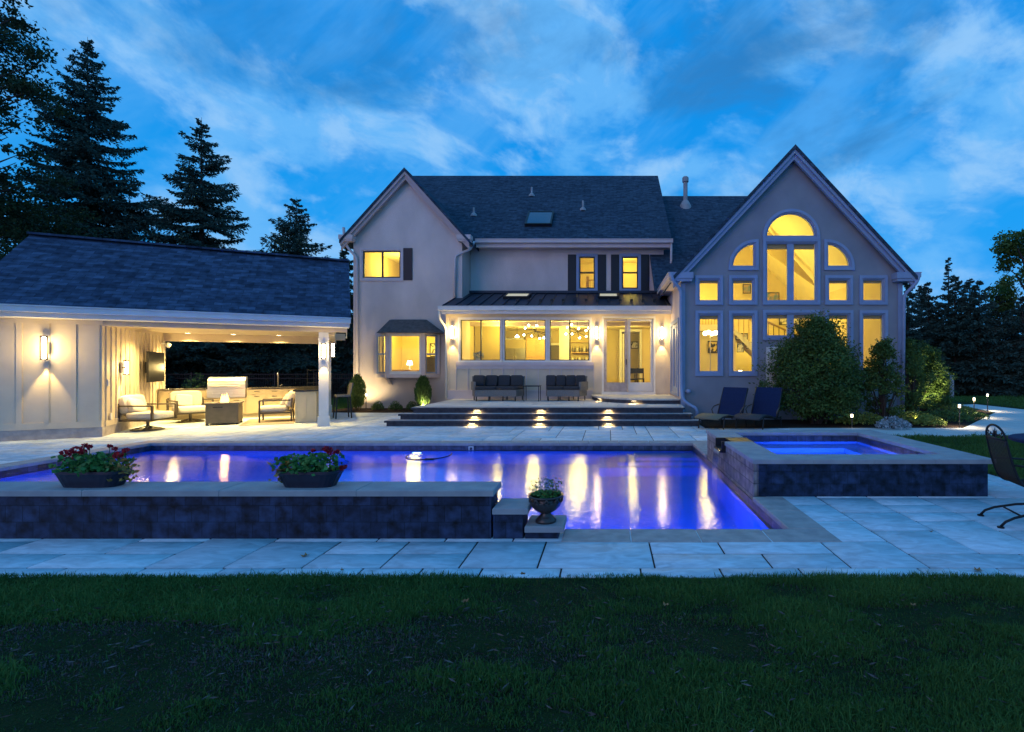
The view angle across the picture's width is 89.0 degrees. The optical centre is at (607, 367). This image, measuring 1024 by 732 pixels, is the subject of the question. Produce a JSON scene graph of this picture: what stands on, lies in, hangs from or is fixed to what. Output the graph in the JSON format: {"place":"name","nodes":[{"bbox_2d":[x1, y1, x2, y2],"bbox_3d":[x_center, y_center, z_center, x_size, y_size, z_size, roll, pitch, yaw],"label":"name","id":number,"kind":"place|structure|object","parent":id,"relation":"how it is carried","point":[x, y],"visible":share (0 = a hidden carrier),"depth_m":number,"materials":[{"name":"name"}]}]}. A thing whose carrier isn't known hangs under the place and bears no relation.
{"place":"outdoors","nodes":[
{"label":"outdoors","id":0,"kind":"place"},
{"bbox_2d":[331,397,352,409],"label":"lawn grass","id":1,"kind":"structure","parent":0,"point":[341,403],"depth_m":21.31,"materials":[{"name":"green plant"}]},
{"bbox_2d":[0,450,773,530],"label":"pool water","id":2,"kind":"structure","parent":0,"point":[642,489],"depth_m":7.97,"materials":[{"name":"blue liquid"}]},
{"bbox_2d":[427,357,434,371],"bbox_3d":[-6.985,0.110,20.425,0.730,1.080,0.750,0,0,0],"label":"window pane","id":3,"kind":"object","parent":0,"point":[430,364],"visible":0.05,"depth_m":20.05,"materials":[{"name":"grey glass"}]},
{"bbox_2d":[475,326,499,359],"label":"kitchen wall panel","id":4,"kind":"structure","parent":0,"point":[490,342],"depth_m":21.00,"materials":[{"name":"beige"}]},
{"bbox_2d":[0,413,1023,577],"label":"patio","id":5,"kind":"structure","parent":0,"point":[963,536],"depth_m":4.44,"materials":[{"name":"stone"}]},
{"bbox_2d":[117,394,176,431],"bbox_3d":[-11.478,1.111,12.727,0.912,0.878,0.830,0,0,-6],"label":"lounge chair","id":6,"kind":"object","parent":5,"relation":"on","point":[133,408],"visible":0.99,"depth_m":12.47,"materials":[{"name":"beige fabric"}]},
{"bbox_2d":[0,231,350,441],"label":"pool house","id":7,"kind":"structure","parent":5,"relation":"on","point":[96,310],"depth_m":12.17,"materials":[{"name":"paint"}]},
{"bbox_2d":[39,336,49,359],"bbox_3d":[-12.077,-0.422,10.971,0.130,0.524,0.160,0,0,-28],"label":"wall sconce","id":8,"kind":"object","parent":7,"relation":"attached to","point":[45,347],"depth_m":10.94,"materials":[{"name":"white metal"}]},
{"bbox_2d":[145,351,163,381],"bbox_3d":[-12.585,-0.020,14.118,0.225,0.820,1.380,0,0,-28],"label":"television","id":9,"kind":"object","parent":7,"relation":"attached to","point":[154,367],"visible":1,"depth_m":13.99,"materials":[{"name":"black"}]},
{"bbox_2d":[166,391,213,422],"bbox_3d":[-11.956,1.111,14.642,0.912,0.878,0.870,0,0,34],"label":"lounge chair","id":10,"kind":"object","parent":5,"relation":"on","point":[189,402],"visible":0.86,"depth_m":14.55,"materials":[{"name":"beige fabric"}]},
{"bbox_2d":[204,393,243,425],"bbox_3d":[-10.556,1.129,14.099,0.780,0.843,0.780,0,0,-28],"label":"fire table","id":11,"kind":"object","parent":5,"relation":"on","point":[224,409],"visible":1,"depth_m":13.83,"materials":[{"name":"black metal"}]},
{"bbox_2d":[157,386,299,419],"bbox_3d":[-11.434,1.090,16.180,4.220,0.920,0.600,0,0,-28],"label":"outdoor kitchen","id":12,"kind":"object","parent":5,"relation":"on","point":[253,397],"visible":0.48,"depth_m":16.01,"materials":[{"name":"stone"}]},
{"bbox_2d":[160,391,173,402],"bbox_3d":[-12.878,0.881,15.111,0.550,0.358,0.044,0,0,-28],"label":"cabinet door","id":13,"kind":"structure","parent":12,"relation":"in","point":[164,395],"depth_m":15.04,"materials":[{"name":"beige wood"}]},
{"bbox_2d":[182,373,206,387],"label":"herb plant","id":14,"kind":"object","parent":12,"relation":"on","point":[193,381],"visible":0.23,"depth_m":18.11,"materials":[{"name":"green plant"}]},
{"bbox_2d":[207,377,247,397],"bbox_3d":[-11.816,0.605,15.917,0.960,0.630,0.630,0,0,-28],"label":"gas grill","id":15,"kind":"object","parent":12,"relation":"on","point":[219,387],"visible":0.96,"depth_m":15.73,"materials":[{"name":"silver metal"}]},
{"bbox_2d":[249,394,264,412],"bbox_3d":[-11.027,1.137,16.082,0.430,0.585,0.044,0,0,-28],"label":"cabinet door","id":16,"kind":"structure","parent":12,"relation":"in","point":[253,399],"depth_m":16.06,"materials":[{"name":"beige wood"}]},
{"bbox_2d":[267,394,281,404],"bbox_3d":[-10.622,1.137,16.310,0.400,0.585,0.018,0,0,-28],"label":"cabinet door","id":17,"kind":"structure","parent":12,"relation":"in","point":[269,396],"depth_m":16.29,"materials":[{"name":"beige wood"}]},
{"bbox_2d":[239,417,294,425],"bbox_3d":[-9.704,1.542,14.744,1.250,0.009,1.950,0,0,-28],"label":"outdoor rug","id":18,"kind":"object","parent":5,"relation":"on","point":[267,421],"visible":0.79,"depth_m":14.61,"materials":[{"name":"beige fabric"}]},
{"bbox_2d":[258,390,294,422],"bbox_3d":[-9.555,1.111,14.851,0.912,0.878,0.850,0,0,-28],"label":"lounge chair","id":19,"kind":"object","parent":18,"relation":"on","point":[287,402],"visible":0.89,"depth_m":14.63,"materials":[{"name":"beige fabric"}]},
{"bbox_2d":[0,481,566,539],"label":"raised pool wall","id":20,"kind":"structure","parent":5,"relation":"on","point":[378,510],"depth_m":4.64,"materials":[{"name":"stone"}]},
{"bbox_2d":[48,443,139,487],"bbox_3d":[-4.776,0.899,4.768,0.723,0.408,0.519,0,0,22],"label":"flower box","id":21,"kind":"object","parent":20,"relation":"on","point":[92,471],"visible":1,"depth_m":4.71,"materials":[{"name":"plastic"}]},
{"bbox_2d":[267,446,348,487],"bbox_3d":[-2.790,0.913,4.779,0.680,0.379,0.430,0,0,0],"label":"flower box","id":22,"kind":"object","parent":20,"relation":"on","point":[311,470],"visible":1,"depth_m":4.70,"materials":[{"name":"plastic"}]},
{"bbox_2d":[528,476,563,524],"bbox_3d":[-0.576,1.216,4.750,0.330,0.423,0.330,0,0,0],"label":"potted plant","id":23,"kind":"object","parent":20,"relation":"on","point":[545,502],"visible":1,"depth_m":4.67,"materials":[{"name":"green plant"}]},
{"bbox_2d":[293,386,318,422],"bbox_3d":[-9.149,1.087,15.860,0.830,0.925,3.270,0,0,-28],"label":"bar counter","id":24,"kind":"object","parent":5,"relation":"on","point":[306,404],"visible":0.91,"depth_m":14.45,"materials":[{"name":"stone"}]},
{"bbox_2d":[333,383,352,418],"bbox_3d":[-8.155,1.011,15.759,0.503,1.082,0.449,0,0,-38],"label":"bar stool","id":25,"kind":"object","parent":5,"relation":"on","point":[348,394],"visible":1,"depth_m":15.72,"materials":[{"name":"grey wicker"}]},
{"bbox_2d":[332,408,412,412],"bbox_3d":[-7.800,1.545,18.425,4.200,0.050,1.750,0,0,0],"label":"planting bed","id":26,"kind":"object","parent":5,"relation":"on","point":[369,410],"visible":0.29,"depth_m":18.14,"materials":[{"name":"brown soil"}]},
{"bbox_2d":[347,373,366,409],"bbox_3d":[-8.969,0.873,18.303,0.628,1.396,0.623,0,0,0],"label":"upright shrub","id":27,"kind":"object","parent":26,"relation":"on","point":[358,396],"visible":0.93,"depth_m":18.18,"materials":[{"name":"green plant"}]},
{"bbox_2d":[414,374,431,405],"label":"upright shrub","id":28,"kind":"object","parent":26,"relation":"on","point":[422,389],"visible":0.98,"depth_m":18.26,"materials":[{"name":"green plant"}]},
{"bbox_2d":[0,441,841,543],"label":"pool coping","id":29,"kind":"object","parent":5,"relation":"on","point":[794,523],"visible":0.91,"depth_m":5.38,"materials":[{"name":"stone"}]},
{"bbox_2d":[384,395,700,425],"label":"stone terrace","id":30,"kind":"structure","parent":5,"relation":"on","point":[654,410],"depth_m":13.94,"materials":[{"name":"grey stone"}]},
{"bbox_2d":[471,375,524,400],"bbox_3d":[-3.740,0.677,17.142,1.798,0.847,0.954,0,0,0],"label":"wicker sofa","id":31,"kind":"object","parent":30,"relation":"on","point":[490,386],"visible":0.99,"depth_m":17.16,"materials":[{"name":"grey wicker"}]},
{"bbox_2d":[546,375,587,400],"bbox_3d":[-1.404,0.677,17.165,1.454,0.847,0.910,0,0,0],"label":"wicker sofa","id":32,"kind":"object","parent":30,"relation":"on","point":[568,386],"visible":0.98,"depth_m":17.18,"materials":[{"name":"black wicker"}]},
{"bbox_2d":[693,387,748,429],"bbox_3d":[2.932,1.042,13.210,0.892,1.024,1.445,0,0,44],"label":"chaise lounger","id":33,"kind":"object","parent":5,"relation":"on","point":[731,404],"visible":0.87,"depth_m":13.51,"materials":[{"name":"fabric"}]},
{"bbox_2d":[731,387,782,429],"bbox_3d":[3.863,1.042,13.200,0.892,1.024,1.445,0,0,41],"label":"chaise lounger","id":34,"kind":"object","parent":5,"relation":"on","point":[766,402],"visible":0.98,"depth_m":13.52,"materials":[{"name":"fabric"}]},
{"bbox_2d":[706,430,996,498],"bbox_3d":[3.159,1.674,7.595,2.978,1.152,2.946,0,0,0],"label":"hot tub","id":35,"kind":"object","parent":5,"relation":"on","point":[745,463],"visible":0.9,"depth_m":6.16,"materials":[{"name":"stone"}]},
{"bbox_2d":[754,441,898,453],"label":"spa water","id":36,"kind":"structure","parent":35,"relation":"in","point":[816,447],"depth_m":7.96,"materials":[{"name":"blue liquid"}]},
{"bbox_2d":[977,424,1023,528],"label":"iron chair","id":37,"kind":"object","parent":5,"relation":"on","point":[1002,472],"visible":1,"depth_m":5.13,"materials":[{"name":"black metal"}]},
{"bbox_2d":[1008,433,1023,442],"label":"patio table","id":38,"kind":"object","parent":5,"relation":"on","point":[1019,437],"visible":1,"depth_m":5.92,"materials":[{"name":"black metal"}]},
{"bbox_2d":[0,395,1023,731],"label":"lawn","id":39,"kind":"structure","parent":0,"point":[42,707],"depth_m":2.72,"materials":[{"name":"plant"}]},
{"bbox_2d":[0,0,109,258],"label":"leafy tree","id":40,"kind":"object","parent":39,"relation":"on","point":[18,224],"visible":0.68,"depth_m":14.56,"materials":[{"name":"green plant"}]},
{"bbox_2d":[0,38,186,259],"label":"spruce tree","id":41,"kind":"object","parent":39,"relation":"on","point":[83,147],"visible":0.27,"depth_m":26.50,"materials":[{"name":"green plant"}]},
{"bbox_2d":[165,347,201,387],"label":"evergreen tree","id":42,"kind":"object","parent":39,"relation":"on","point":[170,367],"visible":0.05,"depth_m":25.43,"materials":[{"name":"green plant"}]},
{"bbox_2d":[124,117,263,387],"bbox_3d":[-21.533,-5.355,26.938,10.423,15.690,9.720,0,0,0],"label":"spruce tree","id":43,"kind":"object","parent":39,"relation":"on","point":[201,200],"visible":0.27,"depth_m":26.34,"materials":[{"name":"green plant"}]},
{"bbox_2d":[197,342,282,386],"bbox_3d":[-17.930,-0.033,26.175,5.018,6.894,4.495,0,0,0],"label":"evergreen tree","id":44,"kind":"object","parent":39,"relation":"on","point":[220,365],"visible":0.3,"depth_m":25.22,"materials":[{"name":"green plant"}]},
{"bbox_2d":[166,372,351,397],"bbox_3d":[-17.000,0.915,24.600,14.060,1.370,0.060,0,0,0],"label":"metal fence","id":45,"kind":"object","parent":39,"relation":"on","point":[275,378],"visible":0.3,"depth_m":24.59,"materials":[{"name":"black metal"}]},
{"bbox_2d":[179,198,352,397],"bbox_3d":[-17.046,-3.113,27.901,10.624,12.421,9.778,0,0,0],"label":"spruce tree","id":46,"kind":"object","parent":39,"relation":"on","point":[289,356],"visible":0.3,"depth_m":26.38,"materials":[{"name":"green plant"}]},
{"bbox_2d":[269,339,352,393],"bbox_3d":[-15.250,-0.849,26.433,4.498,7.776,5.108,0,0,-41],"label":"evergreen tree","id":47,"kind":"object","parent":39,"relation":"on","point":[296,371],"visible":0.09,"depth_m":25.96,"materials":[{"name":"green plant"}]},
{"bbox_2d":[310,247,352,397],"bbox_3d":[-13.517,-1.933,26.669,3.514,8.963,3.990,0,0,-30],"label":"evergreen tree","id":48,"kind":"object","parent":39,"relation":"on","point":[336,368],"visible":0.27,"depth_m":26.06,"materials":[{"name":"green plant"}]},
{"bbox_2d":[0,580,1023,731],"bbox_3d":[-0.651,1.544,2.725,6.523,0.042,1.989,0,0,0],"label":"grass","id":49,"kind":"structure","parent":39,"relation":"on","point":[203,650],"depth_m":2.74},
{"bbox_2d":[338,144,921,418],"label":"house","id":50,"kind":"structure","parent":39,"relation":"on","point":[435,258],"depth_m":19.20,"materials":[{"name":"paint"}]},
{"bbox_2d":[359,248,403,280],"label":"window","id":51,"kind":"structure","parent":50,"relation":"in","point":[362,251],"depth_m":19.16,"materials":[{"name":"paint"}]},
{"bbox_2d":[374,333,440,377],"bbox_3d":[-7.506,-0.470,18.930,2.462,1.680,0.539,0,0,0],"label":"bay window","id":52,"kind":"structure","parent":50,"relation":"in","point":[388,373],"depth_m":18.70,"materials":[{"name":"paint"}]},
{"bbox_2d":[458,317,502,361],"bbox_3d":[-4.483,-0.967,18.029,1.561,1.595,0.118,0,0,0],"label":"window","id":53,"kind":"structure","parent":50,"relation":"in","point":[460,319],"depth_m":17.99,"materials":[{"name":"white paint"}]},
{"bbox_2d":[502,317,547,361],"bbox_3d":[-2.919,-0.967,18.029,1.606,1.595,0.118,0,0,0],"label":"window","id":54,"kind":"structure","parent":50,"relation":"in","point":[504,319],"depth_m":17.97,"materials":[{"name":"white paint"}]},
{"bbox_2d":[547,317,591,361],"bbox_3d":[-1.350,-0.967,18.029,1.550,1.595,0.118,0,0,0],"label":"window","id":55,"kind":"structure","parent":50,"relation":"in","point":[549,319],"depth_m":17.99,"materials":[{"name":"white paint"}]},
{"bbox_2d":[576,254,597,290],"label":"window","id":56,"kind":"structure","parent":50,"relation":"in","point":[578,256],"depth_m":20.26,"materials":[{"name":"paint"}]},
{"bbox_2d":[602,316,655,394],"bbox_3d":[0.721,-0.429,18.000,1.892,2.746,0.200,0,0,0],"label":"sliding door","id":57,"kind":"structure","parent":50,"relation":"in","point":[608,388],"depth_m":17.98,"materials":[{"name":"white paint"}]},
{"bbox_2d":[619,254,640,290],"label":"window","id":58,"kind":"structure","parent":50,"relation":"in","point":[621,256],"depth_m":20.26,"materials":[{"name":"paint"}]},
{"bbox_2d":[670,317,678,395],"bbox_3d":[2.225,-0.330,16.825,0.130,2.440,1.990,0,0,0],"label":"side door","id":59,"kind":"structure","parent":50,"relation":"in","point":[676,327],"depth_m":16.91,"materials":[{"name":"paint"}]},
{"bbox_2d":[695,275,722,304],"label":"window","id":60,"kind":"structure","parent":50,"relation":"in","point":[718,279],"depth_m":15.25,"materials":[{"name":"paint"}]},
{"bbox_2d":[695,310,722,375],"bbox_3d":[3.017,-0.727,15.340,0.830,1.949,0.180,0,0,0],"label":"window","id":61,"kind":"structure","parent":50,"relation":"in","point":[699,314],"depth_m":15.25,"materials":[{"name":"paint"}]},
{"bbox_2d":[703,330,716,370],"bbox_3d":[3.520,-0.059,17.600,0.482,2.457,0.317,0,0,26],"label":"floor lamp","id":62,"kind":"object","parent":50,"relation":"on","point":[709,332],"visible":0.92,"depth_m":17.57,"materials":[{"name":"silver metal"}]},
{"bbox_2d":[729,275,757,304],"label":"window","id":63,"kind":"structure","parent":50,"relation":"in","point":[753,279],"depth_m":15.25,"materials":[{"name":"paint"}]},
{"bbox_2d":[728,239,758,269],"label":"window","id":64,"kind":"structure","parent":50,"relation":"in","point":[755,242],"depth_m":15.25,"materials":[{"name":"paint"}]},
{"bbox_2d":[729,310,757,375],"bbox_3d":[4.031,-0.727,15.340,0.849,1.949,0.180,0,0,0],"label":"window","id":65,"kind":"structure","parent":50,"relation":"in","point":[733,314],"depth_m":15.25,"materials":[{"name":"paint"}]},
{"bbox_2d":[762,209,819,239],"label":"window","id":66,"kind":"structure","parent":50,"relation":"in","point":[816,232],"depth_m":15.24,"materials":[{"name":"paint"}]},
{"bbox_2d":[763,240,819,304],"bbox_3d":[5.475,-2.859,15.340,1.710,1.968,0.180,0,0,0],"label":"window","id":67,"kind":"structure","parent":50,"relation":"in","point":[788,245],"depth_m":15.32,"materials":[{"name":"paint"}]},
{"bbox_2d":[763,310,819,339],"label":"window","id":68,"kind":"structure","parent":50,"relation":"in","point":[789,315],"depth_m":15.28,"materials":[{"name":"paint"}]},
{"bbox_2d":[825,275,852,304],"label":"window","id":69,"kind":"structure","parent":50,"relation":"in","point":[828,278],"depth_m":15.25,"materials":[{"name":"paint"}]},
{"bbox_2d":[824,310,853,373],"bbox_3d":[6.890,-0.732,15.340,0.849,1.958,0.180,0,0,0],"label":"window","id":70,"kind":"structure","parent":50,"relation":"in","point":[845,314],"depth_m":15.26,"materials":[{"name":"paint"}]},
{"bbox_2d":[824,239,854,269],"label":"window","id":71,"kind":"structure","parent":50,"relation":"in","point":[851,265],"depth_m":15.25,"materials":[{"name":"paint"}]},
{"bbox_2d":[859,275,887,304],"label":"window","id":72,"kind":"structure","parent":50,"relation":"in","point":[883,279],"depth_m":15.25,"materials":[{"name":"paint"}]},
{"bbox_2d":[859,310,887,369],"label":"window","id":73,"kind":"structure","parent":50,"relation":"in","point":[863,314],"depth_m":15.25,"materials":[{"name":"paint"}]},
{"bbox_2d":[700,405,991,427],"bbox_3d":[8.829,1.575,16.695,14.296,0.050,5.873,0,0,-38],"label":"mulch bed","id":74,"kind":"object","parent":39,"relation":"on","point":[792,423],"visible":0.24,"depth_m":13.95,"materials":[{"name":"brown soil"}]},
{"bbox_2d":[748,307,875,424],"bbox_3d":[5.759,-0.042,14.071,3.558,3.279,2.857,0,0,0],"label":"shrub","id":75,"kind":"object","parent":74,"relation":"on","point":[822,345],"visible":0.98,"depth_m":13.77,"materials":[{"name":"green plant"}]},
{"bbox_2d":[843,411,885,424],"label":"ground cover plant","id":76,"kind":"object","parent":74,"relation":"on","point":[872,418],"visible":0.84,"depth_m":13.78,"materials":[{"name":"green plant"}]},
{"bbox_2d":[857,334,911,420],"bbox_3d":[7.597,0.340,14.245,1.531,2.517,1.160,0,0,-29],"label":"shrub","id":77,"kind":"object","parent":74,"relation":"on","point":[881,351],"visible":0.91,"depth_m":14.09,"materials":[{"name":"green plant"}]},
{"bbox_2d":[876,416,912,429],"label":"silver plant","id":78,"kind":"object","parent":74,"relation":"on","point":[896,423],"visible":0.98,"depth_m":12.78,"materials":[{"name":"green plant"}]},
{"bbox_2d":[891,410,932,422],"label":"ground cover plant","id":79,"kind":"object","parent":74,"relation":"on","point":[915,415],"visible":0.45,"depth_m":14.08,"materials":[{"name":"green plant"}]},
{"bbox_2d":[893,336,939,415],"bbox_3d":[9.108,0.322,15.391,1.632,2.545,1.260,0,0,0],"label":"shrub","id":80,"kind":"object","parent":74,"relation":"on","point":[913,368],"visible":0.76,"depth_m":15.22,"materials":[{"name":"green plant"}]},
{"bbox_2d":[911,415,946,425],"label":"ground cover plant","id":81,"kind":"object","parent":74,"relation":"on","point":[933,420],"visible":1,"depth_m":13.50,"materials":[{"name":"green plant"}]},
{"bbox_2d":[905,339,959,411],"bbox_3d":[11.212,0.299,18.005,1.968,2.593,1.647,0,0,0],"label":"shrub","id":82,"kind":"object","parent":74,"relation":"on","point":[932,362],"visible":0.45,"depth_m":17.70,"materials":[{"name":"green plant"}]},
{"bbox_2d":[907,410,974,422],"bbox_3d":[9.655,1.393,14.900,1.848,0.360,1.487,0,0,0],"label":"ground cover plant","id":83,"kind":"object","parent":74,"relation":"on","point":[952,415],"visible":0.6,"depth_m":14.62,"materials":[{"name":"green plant"}]},
{"bbox_2d":[919,403,977,411],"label":"ground cover plant","id":84,"kind":"object","parent":74,"relation":"on","point":[953,407],"visible":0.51,"depth_m":17.71,"materials":[{"name":"green plant"}]},
{"bbox_2d":[936,408,989,419],"bbox_3d":[10.735,1.411,15.605,1.624,0.325,1.316,0,0,0],"label":"ground cover plant","id":85,"kind":"object","parent":74,"relation":"on","point":[976,414],"visible":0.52,"depth_m":15.38,"materials":[{"name":"green plant"}]},
{"bbox_2d":[906,284,946,348],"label":"evergreen tree","id":86,"kind":"object","parent":39,"relation":"on","point":[917,297],"visible":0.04,"depth_m":35.92,"materials":[{"name":"green plant"}]},
{"bbox_2d":[904,283,949,395],"bbox_3d":[17.465,-1.248,30.092,5.515,7.734,4.855,0,0,0],"label":"evergreen tree","id":87,"kind":"object","parent":39,"relation":"on","point":[915,334],"visible":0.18,"depth_m":29.62,"materials":[{"name":"green plant"}]},
{"bbox_2d":[916,282,961,393],"bbox_3d":[19.226,-1.302,30.824,5.575,7.837,5.063,0,0,0],"label":"evergreen tree","id":88,"kind":"object","parent":39,"relation":"on","point":[923,302],"visible":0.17,"depth_m":30.74,"materials":[{"name":"green plant"}]},
{"bbox_2d":[935,257,962,347],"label":"spruce tree","id":89,"kind":"object","parent":39,"relation":"on","point":[947,267],"visible":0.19,"depth_m":32.97,"materials":[{"name":"green plant"}]},
{"bbox_2d":[919,275,1006,395],"bbox_3d":[20.367,-1.407,30.298,5.488,8.049,6.156,0,0,0],"label":"evergreen tree","id":90,"kind":"object","parent":39,"relation":"on","point":[958,305],"visible":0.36,"depth_m":29.60,"materials":[{"name":"green plant"}]},
{"bbox_2d":[945,278,989,355],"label":"evergreen tree","id":91,"kind":"object","parent":39,"relation":"on","point":[968,285],"visible":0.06,"depth_m":36.77,"materials":[{"name":"green plant"}]},
{"bbox_2d":[936,280,1023,395],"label":"evergreen tree","id":92,"kind":"object","parent":39,"relation":"on","point":[990,334],"visible":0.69,"depth_m":28.46,"materials":[{"name":"green plant"}]},
{"bbox_2d":[966,296,1023,396],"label":"evergreen tree","id":93,"kind":"object","parent":39,"relation":"on","point":[1016,375],"visible":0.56,"depth_m":27.75,"materials":[{"name":"green plant"}]},
{"bbox_2d":[977,295,1021,362],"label":"evergreen tree","id":94,"kind":"object","parent":39,"relation":"on","point":[1007,337],"visible":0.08,"depth_m":30.79,"materials":[{"name":"green plant"}]},
{"bbox_2d":[982,228,1023,326],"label":"leafy tree","id":95,"kind":"object","parent":39,"relation":"on","point":[1007,247],"visible":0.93,"depth_m":30.78,"materials":[{"name":"green plant"}]},
{"bbox_2d":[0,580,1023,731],"bbox_3d":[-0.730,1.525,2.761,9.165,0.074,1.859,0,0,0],"label":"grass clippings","id":96,"kind":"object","parent":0,"point":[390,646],"depth_m":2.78,"materials":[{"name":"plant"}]},
{"bbox_2d":[0,0,1023,334],"label":"sky","id":97,"kind":"structure","parent":0,"point":[913,110],"materials":[{"name":"blue"}]},
{"bbox_2d":[506,340,525,359],"bbox_3d":[-4.335,-0.185,24.112,0.990,2.230,0.776,0,0,0],"label":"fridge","id":98,"kind":"object","parent":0,"point":[515,349],"visible":0.3,"depth_m":23.80,"materials":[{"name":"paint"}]},
{"bbox_2d":[526,338,544,359],"bbox_3d":[-3.355,-0.235,24.185,0.930,2.330,0.630,0,0,0],"label":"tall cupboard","id":99,"kind":"object","parent":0,"point":[535,348],"visible":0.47,"depth_m":23.87,"materials":[{"name":"brown wood"}]},
{"bbox_2d":[64,426,1023,577],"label":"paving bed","id":100,"kind":"object","parent":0,"point":[544,549],"visible":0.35,"depth_m":3.98,"materials":[{"name":"grey"}]},
{"bbox_2d":[551,343,558,359],"bbox_3d":[-2.562,-0.120,24.505,0.526,2.100,0.170,0,0,0],"label":"dark doorway","id":101,"kind":"structure","parent":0,"point":[554,352],"depth_m":24.45,"materials":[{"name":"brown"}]},
{"bbox_2d":[559,327,568,359],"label":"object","id":102,"kind":"object","parent":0,"point":[563,346],"visible":0.36,"depth_m":22.59,"materials":[{"name":"white paint"}]},
{"bbox_2d":[619,329,641,381],"bbox_3d":[1.043,-0.417,23.850,1.028,2.695,1.300,0,0,0],"label":"doorway","id":103,"kind":"structure","parent":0,"point":[621,355],"depth_m":23.50,"materials":[{"name":"white paint"}]},
{"bbox_2d":[789,404,1023,436],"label":"garden path","id":104,"kind":"structure","parent":0,"point":[1009,421],"depth_m":12.98,"materials":[{"name":"grey stone"}]},
{"bbox_2d":[891,430,1023,478],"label":"lawn grass","id":105,"kind":"structure","parent":0,"point":[979,444],"depth_m":10.04,"materials":[{"name":"green plant"}]},
{"bbox_2d":[944,394,1023,407],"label":"lawn grass","id":106,"kind":"structure","parent":0,"point":[1007,401],"depth_m":23.46,"materials":[{"name":"green plant"}]},
{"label":"pool basin","id":107,"kind":"structure","parent":0,"visible":0},
{"bbox_2d":[0,445,781,528],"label":"pool waterline tile","id":108,"kind":"object","parent":107,"relation":"attached to","point":[747,499],"visible":0.21,"depth_m":10.47,"materials":[{"name":"blue tile"}]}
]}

